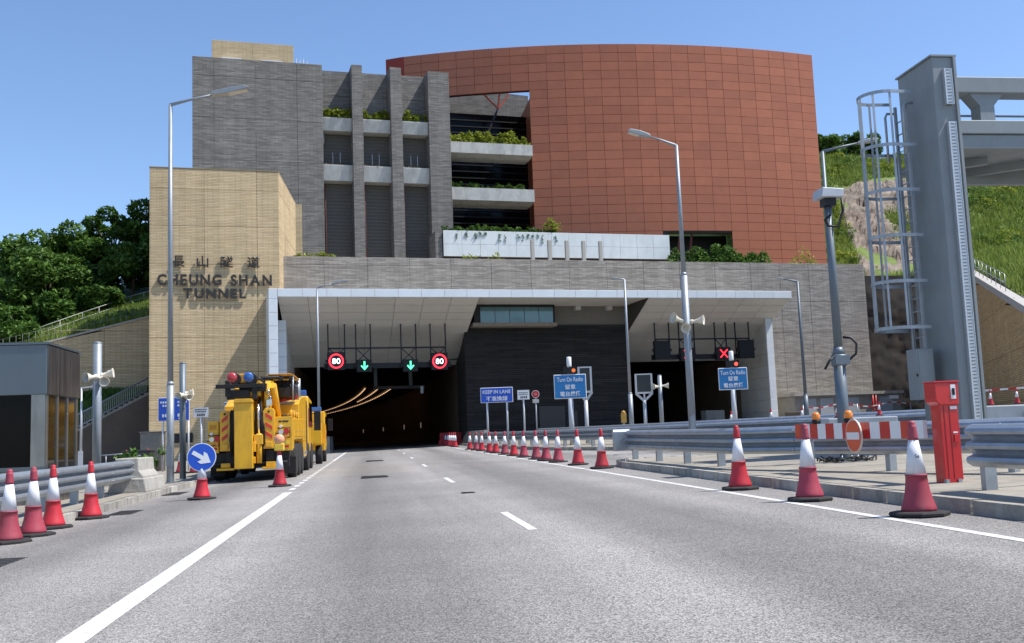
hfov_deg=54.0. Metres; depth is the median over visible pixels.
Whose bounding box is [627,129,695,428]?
street lamp
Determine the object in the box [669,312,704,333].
horn loudspeaker
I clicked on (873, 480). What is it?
traffic island
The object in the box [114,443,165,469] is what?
booth plants
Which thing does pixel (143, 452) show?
planter
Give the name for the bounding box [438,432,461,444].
water barrier
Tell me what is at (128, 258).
broadleaf tree
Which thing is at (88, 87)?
sky
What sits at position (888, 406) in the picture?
door
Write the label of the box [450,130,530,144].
terrace shrubs
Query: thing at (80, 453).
access door
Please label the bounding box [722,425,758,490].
traffic cone
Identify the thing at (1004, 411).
concrete block
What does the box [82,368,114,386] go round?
horn loudspeaker
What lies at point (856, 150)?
broadleaf tree
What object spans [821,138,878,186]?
street lamp
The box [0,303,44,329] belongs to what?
broadleaf tree
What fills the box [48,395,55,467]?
window pane
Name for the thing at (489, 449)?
traffic cone
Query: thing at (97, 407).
loudspeaker pole
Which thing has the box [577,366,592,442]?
signal board
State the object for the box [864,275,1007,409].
retaining wall
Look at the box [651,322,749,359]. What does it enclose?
signal hanger
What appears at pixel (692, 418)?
access door
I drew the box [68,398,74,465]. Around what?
window pane
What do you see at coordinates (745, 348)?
lane signal
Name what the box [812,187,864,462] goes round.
surveillance pole
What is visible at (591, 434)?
guardrail
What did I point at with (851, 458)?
cable coil
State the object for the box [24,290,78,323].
broadleaf tree
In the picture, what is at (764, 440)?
guardrail
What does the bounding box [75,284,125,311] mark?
broadleaf tree
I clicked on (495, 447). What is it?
traffic cone
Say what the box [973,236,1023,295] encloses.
bank grass
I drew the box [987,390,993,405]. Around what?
traffic cone
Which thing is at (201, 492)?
traffic cone
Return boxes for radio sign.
[554,357,586,444]
[718,351,747,418]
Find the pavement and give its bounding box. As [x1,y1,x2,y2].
[17,460,257,528]
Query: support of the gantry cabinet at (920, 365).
attached to the overhead gantry
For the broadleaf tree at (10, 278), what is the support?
on the hill at (127, 293)
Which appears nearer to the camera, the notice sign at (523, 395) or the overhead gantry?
the overhead gantry
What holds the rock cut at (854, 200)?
on the hill at (876, 256)
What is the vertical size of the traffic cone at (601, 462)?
1.030 m
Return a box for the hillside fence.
[0,303,147,342]
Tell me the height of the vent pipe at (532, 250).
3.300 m
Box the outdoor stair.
[77,378,148,465]
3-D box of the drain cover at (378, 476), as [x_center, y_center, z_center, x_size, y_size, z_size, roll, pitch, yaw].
[-3.957,4.473,29.012,0.780,0.011,1.500,-1,-6,-8]
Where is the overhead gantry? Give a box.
[895,54,1023,420]
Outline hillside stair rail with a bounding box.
[36,291,148,334]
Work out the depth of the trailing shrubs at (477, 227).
94.39 m
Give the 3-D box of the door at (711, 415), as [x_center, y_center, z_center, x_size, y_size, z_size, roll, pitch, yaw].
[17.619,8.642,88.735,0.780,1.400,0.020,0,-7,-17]
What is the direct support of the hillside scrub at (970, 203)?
on the hill at (876, 256)
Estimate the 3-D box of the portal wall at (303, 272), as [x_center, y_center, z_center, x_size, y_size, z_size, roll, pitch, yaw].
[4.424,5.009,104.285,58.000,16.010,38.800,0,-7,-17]
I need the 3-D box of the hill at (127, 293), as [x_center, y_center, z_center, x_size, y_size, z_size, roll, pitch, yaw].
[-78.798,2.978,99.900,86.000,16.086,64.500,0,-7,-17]
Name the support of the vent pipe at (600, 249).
on the portal wall at (303, 272)
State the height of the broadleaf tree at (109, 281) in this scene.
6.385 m
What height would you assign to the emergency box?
1.680 m
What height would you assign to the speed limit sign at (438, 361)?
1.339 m
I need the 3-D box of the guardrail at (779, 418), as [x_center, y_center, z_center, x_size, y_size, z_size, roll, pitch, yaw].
[6.916,4.882,43.758,2.837,1.096,31.361,1,-7,-24]
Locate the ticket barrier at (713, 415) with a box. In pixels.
[701,410,724,420]
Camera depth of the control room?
80.99 m
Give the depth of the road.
8.96 m
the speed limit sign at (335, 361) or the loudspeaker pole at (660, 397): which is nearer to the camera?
the loudspeaker pole at (660, 397)
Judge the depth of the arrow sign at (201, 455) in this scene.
22.44 m
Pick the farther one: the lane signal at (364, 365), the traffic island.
the lane signal at (364, 365)
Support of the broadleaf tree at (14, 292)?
on the hill at (127, 293)
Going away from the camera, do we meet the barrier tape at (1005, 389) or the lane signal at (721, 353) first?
the barrier tape at (1005, 389)
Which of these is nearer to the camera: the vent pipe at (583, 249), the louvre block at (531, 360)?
the louvre block at (531, 360)
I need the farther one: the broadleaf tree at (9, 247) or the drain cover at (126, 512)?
the broadleaf tree at (9, 247)
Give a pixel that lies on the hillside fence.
(80, 323)
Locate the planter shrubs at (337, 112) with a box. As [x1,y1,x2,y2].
[323,107,351,117]
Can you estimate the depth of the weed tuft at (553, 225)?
96.08 m
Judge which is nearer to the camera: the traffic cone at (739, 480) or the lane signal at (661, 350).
the traffic cone at (739, 480)
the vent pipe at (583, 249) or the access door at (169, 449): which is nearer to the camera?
the access door at (169, 449)
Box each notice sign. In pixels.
[193,407,208,442]
[517,390,529,430]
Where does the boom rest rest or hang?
on the traffic island
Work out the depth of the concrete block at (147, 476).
25.11 m
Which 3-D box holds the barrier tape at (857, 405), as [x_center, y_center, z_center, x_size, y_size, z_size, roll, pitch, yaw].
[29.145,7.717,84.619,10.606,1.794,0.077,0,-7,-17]
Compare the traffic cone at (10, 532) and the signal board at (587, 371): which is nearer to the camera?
the traffic cone at (10, 532)
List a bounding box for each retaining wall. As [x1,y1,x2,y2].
[45,316,148,427]
[974,270,1023,405]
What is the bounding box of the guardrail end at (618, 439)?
[612,429,630,450]
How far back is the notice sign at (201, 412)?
45.80 m
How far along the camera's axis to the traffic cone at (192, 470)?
39.10 m
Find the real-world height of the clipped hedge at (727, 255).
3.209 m
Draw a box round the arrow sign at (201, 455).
[187,443,215,470]
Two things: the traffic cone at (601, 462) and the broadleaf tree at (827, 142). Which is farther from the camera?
the broadleaf tree at (827, 142)
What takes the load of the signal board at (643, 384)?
on the median
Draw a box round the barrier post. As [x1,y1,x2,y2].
[922,381,963,482]
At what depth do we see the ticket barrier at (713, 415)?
88.94 m
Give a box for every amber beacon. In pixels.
[812,412,820,423]
[844,410,852,422]
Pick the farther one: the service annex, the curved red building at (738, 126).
the curved red building at (738, 126)
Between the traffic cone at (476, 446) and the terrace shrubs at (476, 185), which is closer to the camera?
the traffic cone at (476, 446)
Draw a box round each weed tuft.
[292,251,335,256]
[463,252,503,258]
[542,217,561,231]
[789,246,816,263]
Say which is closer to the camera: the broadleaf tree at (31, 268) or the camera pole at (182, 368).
the camera pole at (182, 368)
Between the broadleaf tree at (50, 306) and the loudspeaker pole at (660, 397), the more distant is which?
the broadleaf tree at (50, 306)
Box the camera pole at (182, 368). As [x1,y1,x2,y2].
[176,362,189,479]
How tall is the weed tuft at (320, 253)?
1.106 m
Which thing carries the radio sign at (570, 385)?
on the median
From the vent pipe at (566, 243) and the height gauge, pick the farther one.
the vent pipe at (566, 243)
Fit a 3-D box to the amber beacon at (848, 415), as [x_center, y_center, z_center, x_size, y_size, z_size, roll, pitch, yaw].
[5.317,1.500,15.901,0.146,0.200,0.150,0,-7,-17]
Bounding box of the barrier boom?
[795,420,927,438]
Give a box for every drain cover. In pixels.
[0,557,26,566]
[108,510,142,514]
[161,492,186,495]
[361,475,388,477]
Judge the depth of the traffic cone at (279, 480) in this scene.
26.32 m
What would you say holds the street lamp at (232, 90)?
on the pavement
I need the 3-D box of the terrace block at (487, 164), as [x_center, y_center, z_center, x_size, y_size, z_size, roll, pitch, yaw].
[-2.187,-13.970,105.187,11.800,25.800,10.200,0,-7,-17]
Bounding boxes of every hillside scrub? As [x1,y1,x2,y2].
[821,150,1021,262]
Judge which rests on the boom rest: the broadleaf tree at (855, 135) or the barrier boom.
the barrier boom
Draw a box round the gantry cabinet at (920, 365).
[906,348,934,399]
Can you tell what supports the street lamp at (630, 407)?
on the median
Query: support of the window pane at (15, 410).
in the control booth
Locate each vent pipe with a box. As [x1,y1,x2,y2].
[530,240,534,259]
[547,240,551,259]
[564,240,568,259]
[581,241,585,259]
[598,241,602,260]
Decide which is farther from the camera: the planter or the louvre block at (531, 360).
the louvre block at (531, 360)
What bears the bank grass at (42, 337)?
on the hill at (127, 293)
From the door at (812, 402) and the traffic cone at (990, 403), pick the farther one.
the door at (812, 402)
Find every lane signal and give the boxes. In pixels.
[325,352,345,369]
[355,359,373,371]
[401,359,418,371]
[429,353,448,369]
[652,341,671,359]
[678,348,695,360]
[714,347,730,359]
[736,340,754,357]
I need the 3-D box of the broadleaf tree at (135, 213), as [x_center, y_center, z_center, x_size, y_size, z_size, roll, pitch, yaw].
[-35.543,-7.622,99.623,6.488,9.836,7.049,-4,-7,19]
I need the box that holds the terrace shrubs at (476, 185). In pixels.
[452,181,524,188]
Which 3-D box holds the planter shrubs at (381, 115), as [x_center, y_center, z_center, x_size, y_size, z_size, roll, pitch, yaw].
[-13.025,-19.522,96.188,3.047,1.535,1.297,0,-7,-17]
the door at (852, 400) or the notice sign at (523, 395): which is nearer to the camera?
the notice sign at (523, 395)
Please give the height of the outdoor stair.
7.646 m
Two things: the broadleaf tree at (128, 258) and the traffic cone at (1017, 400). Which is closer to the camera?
the traffic cone at (1017, 400)
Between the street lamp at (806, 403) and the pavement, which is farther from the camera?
the street lamp at (806, 403)
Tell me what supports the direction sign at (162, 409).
on the pavement
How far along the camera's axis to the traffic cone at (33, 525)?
14.99 m
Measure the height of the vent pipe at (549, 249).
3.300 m
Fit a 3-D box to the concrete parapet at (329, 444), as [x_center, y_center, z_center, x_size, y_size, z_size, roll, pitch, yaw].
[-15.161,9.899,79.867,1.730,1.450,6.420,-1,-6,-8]
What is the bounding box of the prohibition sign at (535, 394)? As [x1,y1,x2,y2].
[532,390,538,430]
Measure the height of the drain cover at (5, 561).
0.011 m
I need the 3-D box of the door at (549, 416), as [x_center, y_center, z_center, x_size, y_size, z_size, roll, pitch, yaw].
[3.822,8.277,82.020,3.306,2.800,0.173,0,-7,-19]
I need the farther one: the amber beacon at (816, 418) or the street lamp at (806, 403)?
the street lamp at (806, 403)
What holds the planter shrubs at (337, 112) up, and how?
in the ventilation building at (272, 119)
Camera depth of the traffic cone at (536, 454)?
35.82 m
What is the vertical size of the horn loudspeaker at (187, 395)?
0.388 m
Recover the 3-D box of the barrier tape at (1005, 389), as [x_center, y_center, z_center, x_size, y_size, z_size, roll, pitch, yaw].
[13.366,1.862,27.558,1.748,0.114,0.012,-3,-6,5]
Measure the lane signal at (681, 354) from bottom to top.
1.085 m
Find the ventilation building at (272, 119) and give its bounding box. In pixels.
[192,56,452,257]
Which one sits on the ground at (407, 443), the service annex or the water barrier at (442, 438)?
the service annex
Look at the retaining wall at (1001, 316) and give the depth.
65.43 m
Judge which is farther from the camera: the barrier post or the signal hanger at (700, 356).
the signal hanger at (700, 356)
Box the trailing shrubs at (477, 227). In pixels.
[441,224,557,241]
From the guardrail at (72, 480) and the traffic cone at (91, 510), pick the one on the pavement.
the guardrail at (72, 480)
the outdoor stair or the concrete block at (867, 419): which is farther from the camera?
the outdoor stair
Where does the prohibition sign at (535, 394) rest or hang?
on the median
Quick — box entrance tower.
[149,166,295,460]
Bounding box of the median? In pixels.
[460,440,638,450]
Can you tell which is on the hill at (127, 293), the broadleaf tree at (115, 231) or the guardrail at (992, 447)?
the broadleaf tree at (115, 231)
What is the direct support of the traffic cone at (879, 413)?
on the concrete block at (867, 419)
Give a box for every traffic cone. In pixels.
[0,469,31,545]
[21,467,55,537]
[43,465,72,529]
[75,461,109,519]
[174,451,186,472]
[186,467,197,472]
[187,468,215,499]
[268,451,291,486]
[452,432,459,446]
[465,432,472,449]
[471,432,478,450]
[476,432,485,450]
[484,432,492,452]
[490,431,500,452]
[498,431,509,454]
[506,431,518,455]
[516,431,530,457]
[528,430,540,459]
[537,430,551,460]
[548,430,567,462]
[568,429,588,465]
[590,429,613,468]
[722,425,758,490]
[787,424,832,501]
[875,402,881,415]
[889,421,950,517]
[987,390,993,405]
[1013,388,1022,403]
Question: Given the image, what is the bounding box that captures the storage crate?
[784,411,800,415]
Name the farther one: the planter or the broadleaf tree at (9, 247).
the broadleaf tree at (9, 247)
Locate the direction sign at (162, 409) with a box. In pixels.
[158,397,188,471]
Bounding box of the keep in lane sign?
[480,387,512,445]
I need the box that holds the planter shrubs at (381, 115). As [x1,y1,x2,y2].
[363,110,389,119]
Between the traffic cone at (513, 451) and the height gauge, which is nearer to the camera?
the traffic cone at (513, 451)
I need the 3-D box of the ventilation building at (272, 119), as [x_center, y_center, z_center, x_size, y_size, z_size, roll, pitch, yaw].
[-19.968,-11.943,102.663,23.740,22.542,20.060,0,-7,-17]
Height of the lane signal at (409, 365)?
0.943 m
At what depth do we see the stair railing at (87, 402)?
76.48 m
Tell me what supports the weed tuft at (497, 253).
on the portal wall at (303, 272)
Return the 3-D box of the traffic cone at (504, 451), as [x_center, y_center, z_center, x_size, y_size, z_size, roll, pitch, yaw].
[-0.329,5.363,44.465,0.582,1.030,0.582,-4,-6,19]
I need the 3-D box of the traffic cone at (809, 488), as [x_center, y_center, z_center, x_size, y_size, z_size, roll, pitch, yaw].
[3.979,1.893,13.562,0.582,1.030,0.582,-5,-7,16]
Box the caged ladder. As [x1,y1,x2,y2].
[856,89,931,403]
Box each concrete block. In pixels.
[107,457,165,493]
[821,414,897,423]
[987,402,1023,417]
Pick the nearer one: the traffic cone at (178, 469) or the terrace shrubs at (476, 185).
the traffic cone at (178, 469)
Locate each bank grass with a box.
[7,292,149,342]
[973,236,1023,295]
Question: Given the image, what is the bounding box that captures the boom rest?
[810,439,819,471]
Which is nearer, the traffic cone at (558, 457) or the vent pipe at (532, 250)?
the traffic cone at (558, 457)
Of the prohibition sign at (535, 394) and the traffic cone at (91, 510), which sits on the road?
the traffic cone at (91, 510)
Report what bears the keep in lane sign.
on the median
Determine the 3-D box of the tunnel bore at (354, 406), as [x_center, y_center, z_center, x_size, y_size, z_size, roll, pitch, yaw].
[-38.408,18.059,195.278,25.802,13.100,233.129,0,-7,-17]
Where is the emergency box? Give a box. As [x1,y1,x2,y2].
[621,411,626,424]
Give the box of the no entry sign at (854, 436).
[845,419,862,452]
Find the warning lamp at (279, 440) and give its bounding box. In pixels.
[274,434,284,450]
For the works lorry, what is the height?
2.777 m
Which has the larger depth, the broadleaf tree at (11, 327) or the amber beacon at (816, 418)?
the broadleaf tree at (11, 327)
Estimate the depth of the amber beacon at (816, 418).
16.95 m
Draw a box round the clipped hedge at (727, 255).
[664,243,772,262]
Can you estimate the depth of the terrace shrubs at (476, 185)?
100.50 m
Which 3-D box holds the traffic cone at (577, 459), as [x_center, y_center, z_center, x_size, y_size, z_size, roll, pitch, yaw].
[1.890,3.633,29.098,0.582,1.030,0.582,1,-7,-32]
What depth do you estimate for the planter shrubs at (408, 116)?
96.87 m
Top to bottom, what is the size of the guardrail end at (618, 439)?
0.580 m
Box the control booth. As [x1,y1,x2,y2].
[0,342,81,505]
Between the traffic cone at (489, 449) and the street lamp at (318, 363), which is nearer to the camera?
the traffic cone at (489, 449)
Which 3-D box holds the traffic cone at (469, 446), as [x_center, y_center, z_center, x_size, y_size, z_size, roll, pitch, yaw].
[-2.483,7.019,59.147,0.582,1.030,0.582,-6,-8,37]
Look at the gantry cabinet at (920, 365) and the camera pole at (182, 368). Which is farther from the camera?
the camera pole at (182, 368)
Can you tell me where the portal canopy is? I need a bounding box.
[266,288,791,417]
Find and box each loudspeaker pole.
[92,342,106,491]
[657,375,663,422]
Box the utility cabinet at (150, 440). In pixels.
[139,431,165,470]
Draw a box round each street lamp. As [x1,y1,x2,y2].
[78,385,92,465]
[165,85,249,483]
[316,280,346,406]
[611,277,633,423]
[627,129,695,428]
[776,277,808,414]
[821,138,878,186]
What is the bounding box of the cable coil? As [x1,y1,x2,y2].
[816,454,876,461]
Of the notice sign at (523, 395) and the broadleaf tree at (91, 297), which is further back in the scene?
the broadleaf tree at (91, 297)
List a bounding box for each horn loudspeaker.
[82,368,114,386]
[175,389,193,400]
[652,383,668,389]
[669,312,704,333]
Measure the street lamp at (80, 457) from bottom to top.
3.734 m
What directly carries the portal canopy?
on the ground at (407, 443)
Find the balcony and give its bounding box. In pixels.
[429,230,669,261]
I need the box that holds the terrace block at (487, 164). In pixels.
[449,93,534,231]
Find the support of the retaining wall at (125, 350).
on the ground at (407, 443)
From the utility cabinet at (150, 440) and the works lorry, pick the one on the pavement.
the utility cabinet at (150, 440)
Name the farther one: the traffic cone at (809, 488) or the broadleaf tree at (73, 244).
the broadleaf tree at (73, 244)
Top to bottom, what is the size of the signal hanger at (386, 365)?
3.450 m
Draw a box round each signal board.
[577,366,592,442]
[634,373,652,423]
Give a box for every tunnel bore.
[294,358,458,451]
[630,360,743,423]
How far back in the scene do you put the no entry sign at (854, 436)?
15.48 m
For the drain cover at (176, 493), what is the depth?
25.61 m
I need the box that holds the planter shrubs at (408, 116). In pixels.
[402,110,427,121]
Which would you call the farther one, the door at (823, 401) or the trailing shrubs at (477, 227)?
the trailing shrubs at (477, 227)
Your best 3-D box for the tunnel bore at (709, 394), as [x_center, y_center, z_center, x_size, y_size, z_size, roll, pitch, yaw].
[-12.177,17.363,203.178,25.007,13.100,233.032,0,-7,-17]
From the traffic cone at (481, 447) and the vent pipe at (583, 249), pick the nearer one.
the traffic cone at (481, 447)
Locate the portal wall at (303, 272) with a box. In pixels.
[283,256,872,394]
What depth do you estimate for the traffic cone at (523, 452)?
38.91 m
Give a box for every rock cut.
[840,179,912,275]
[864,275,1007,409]
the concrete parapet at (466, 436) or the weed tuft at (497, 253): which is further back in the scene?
the weed tuft at (497, 253)
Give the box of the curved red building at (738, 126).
[386,44,826,263]
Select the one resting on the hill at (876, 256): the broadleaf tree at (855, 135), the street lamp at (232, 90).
the broadleaf tree at (855, 135)
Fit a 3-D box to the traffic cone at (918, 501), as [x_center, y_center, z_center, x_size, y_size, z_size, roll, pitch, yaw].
[4.410,1.601,10.996,0.582,1.030,0.582,-8,-9,39]
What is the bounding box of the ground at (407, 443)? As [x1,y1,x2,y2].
[339,441,437,445]
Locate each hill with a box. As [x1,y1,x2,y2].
[74,283,148,310]
[667,161,1023,295]
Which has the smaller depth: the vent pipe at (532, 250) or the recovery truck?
the recovery truck
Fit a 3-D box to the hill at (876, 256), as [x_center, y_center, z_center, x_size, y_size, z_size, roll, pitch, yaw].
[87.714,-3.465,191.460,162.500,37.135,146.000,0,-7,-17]
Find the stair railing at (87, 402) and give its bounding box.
[77,385,148,424]
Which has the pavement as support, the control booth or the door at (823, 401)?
the control booth
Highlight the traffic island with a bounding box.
[616,453,1023,520]
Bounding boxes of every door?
[78,451,82,465]
[166,446,172,465]
[539,406,577,427]
[690,416,695,428]
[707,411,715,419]
[802,399,816,414]
[819,398,833,414]
[848,397,859,412]
[879,396,892,410]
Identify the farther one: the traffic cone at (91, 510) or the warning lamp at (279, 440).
the warning lamp at (279, 440)
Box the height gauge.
[373,368,424,392]
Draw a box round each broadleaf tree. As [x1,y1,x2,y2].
[0,228,67,286]
[0,275,14,302]
[0,277,45,320]
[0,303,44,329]
[0,318,41,342]
[6,243,94,310]
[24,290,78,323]
[39,218,123,289]
[45,252,132,293]
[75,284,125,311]
[80,205,144,267]
[97,240,148,295]
[124,197,149,246]
[818,133,843,156]
[827,133,868,157]
[844,130,883,156]
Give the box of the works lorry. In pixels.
[312,407,332,463]
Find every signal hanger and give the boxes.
[324,324,450,368]
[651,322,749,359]
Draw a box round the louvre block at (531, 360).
[457,306,628,442]
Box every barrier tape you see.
[802,401,910,413]
[985,387,1023,390]
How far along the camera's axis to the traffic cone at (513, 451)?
41.48 m
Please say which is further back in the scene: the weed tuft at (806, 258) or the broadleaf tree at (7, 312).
the weed tuft at (806, 258)
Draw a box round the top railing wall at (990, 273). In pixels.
[974,259,1005,290]
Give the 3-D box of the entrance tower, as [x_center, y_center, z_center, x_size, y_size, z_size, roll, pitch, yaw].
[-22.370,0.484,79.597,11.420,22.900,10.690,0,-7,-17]
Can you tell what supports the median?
on the road
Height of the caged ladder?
7.188 m
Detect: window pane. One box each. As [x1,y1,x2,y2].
[0,395,30,467]
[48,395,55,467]
[58,396,65,466]
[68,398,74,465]
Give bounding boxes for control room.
[469,305,556,327]
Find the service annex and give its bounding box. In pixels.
[777,390,903,416]
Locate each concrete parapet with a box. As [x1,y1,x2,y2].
[313,436,332,453]
[463,430,486,443]
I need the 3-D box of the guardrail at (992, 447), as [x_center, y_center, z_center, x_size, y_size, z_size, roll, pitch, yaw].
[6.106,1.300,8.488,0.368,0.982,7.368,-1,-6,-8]
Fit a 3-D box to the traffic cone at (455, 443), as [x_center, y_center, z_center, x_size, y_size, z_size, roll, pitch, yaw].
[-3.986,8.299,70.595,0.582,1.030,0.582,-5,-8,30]
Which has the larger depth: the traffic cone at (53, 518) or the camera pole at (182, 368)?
the camera pole at (182, 368)
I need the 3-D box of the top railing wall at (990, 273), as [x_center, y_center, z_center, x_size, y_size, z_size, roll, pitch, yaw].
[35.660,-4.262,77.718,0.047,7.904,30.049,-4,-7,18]
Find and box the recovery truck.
[207,372,320,480]
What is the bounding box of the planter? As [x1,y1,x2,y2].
[121,450,155,468]
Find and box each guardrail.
[0,460,134,511]
[480,412,925,446]
[538,409,924,443]
[625,417,1023,471]
[964,423,1023,489]
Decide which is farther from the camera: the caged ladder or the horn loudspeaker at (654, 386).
the horn loudspeaker at (654, 386)
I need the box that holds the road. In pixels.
[0,444,1023,642]
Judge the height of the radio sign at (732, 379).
4.410 m
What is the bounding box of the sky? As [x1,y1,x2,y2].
[0,0,1023,296]
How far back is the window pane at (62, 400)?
23.11 m

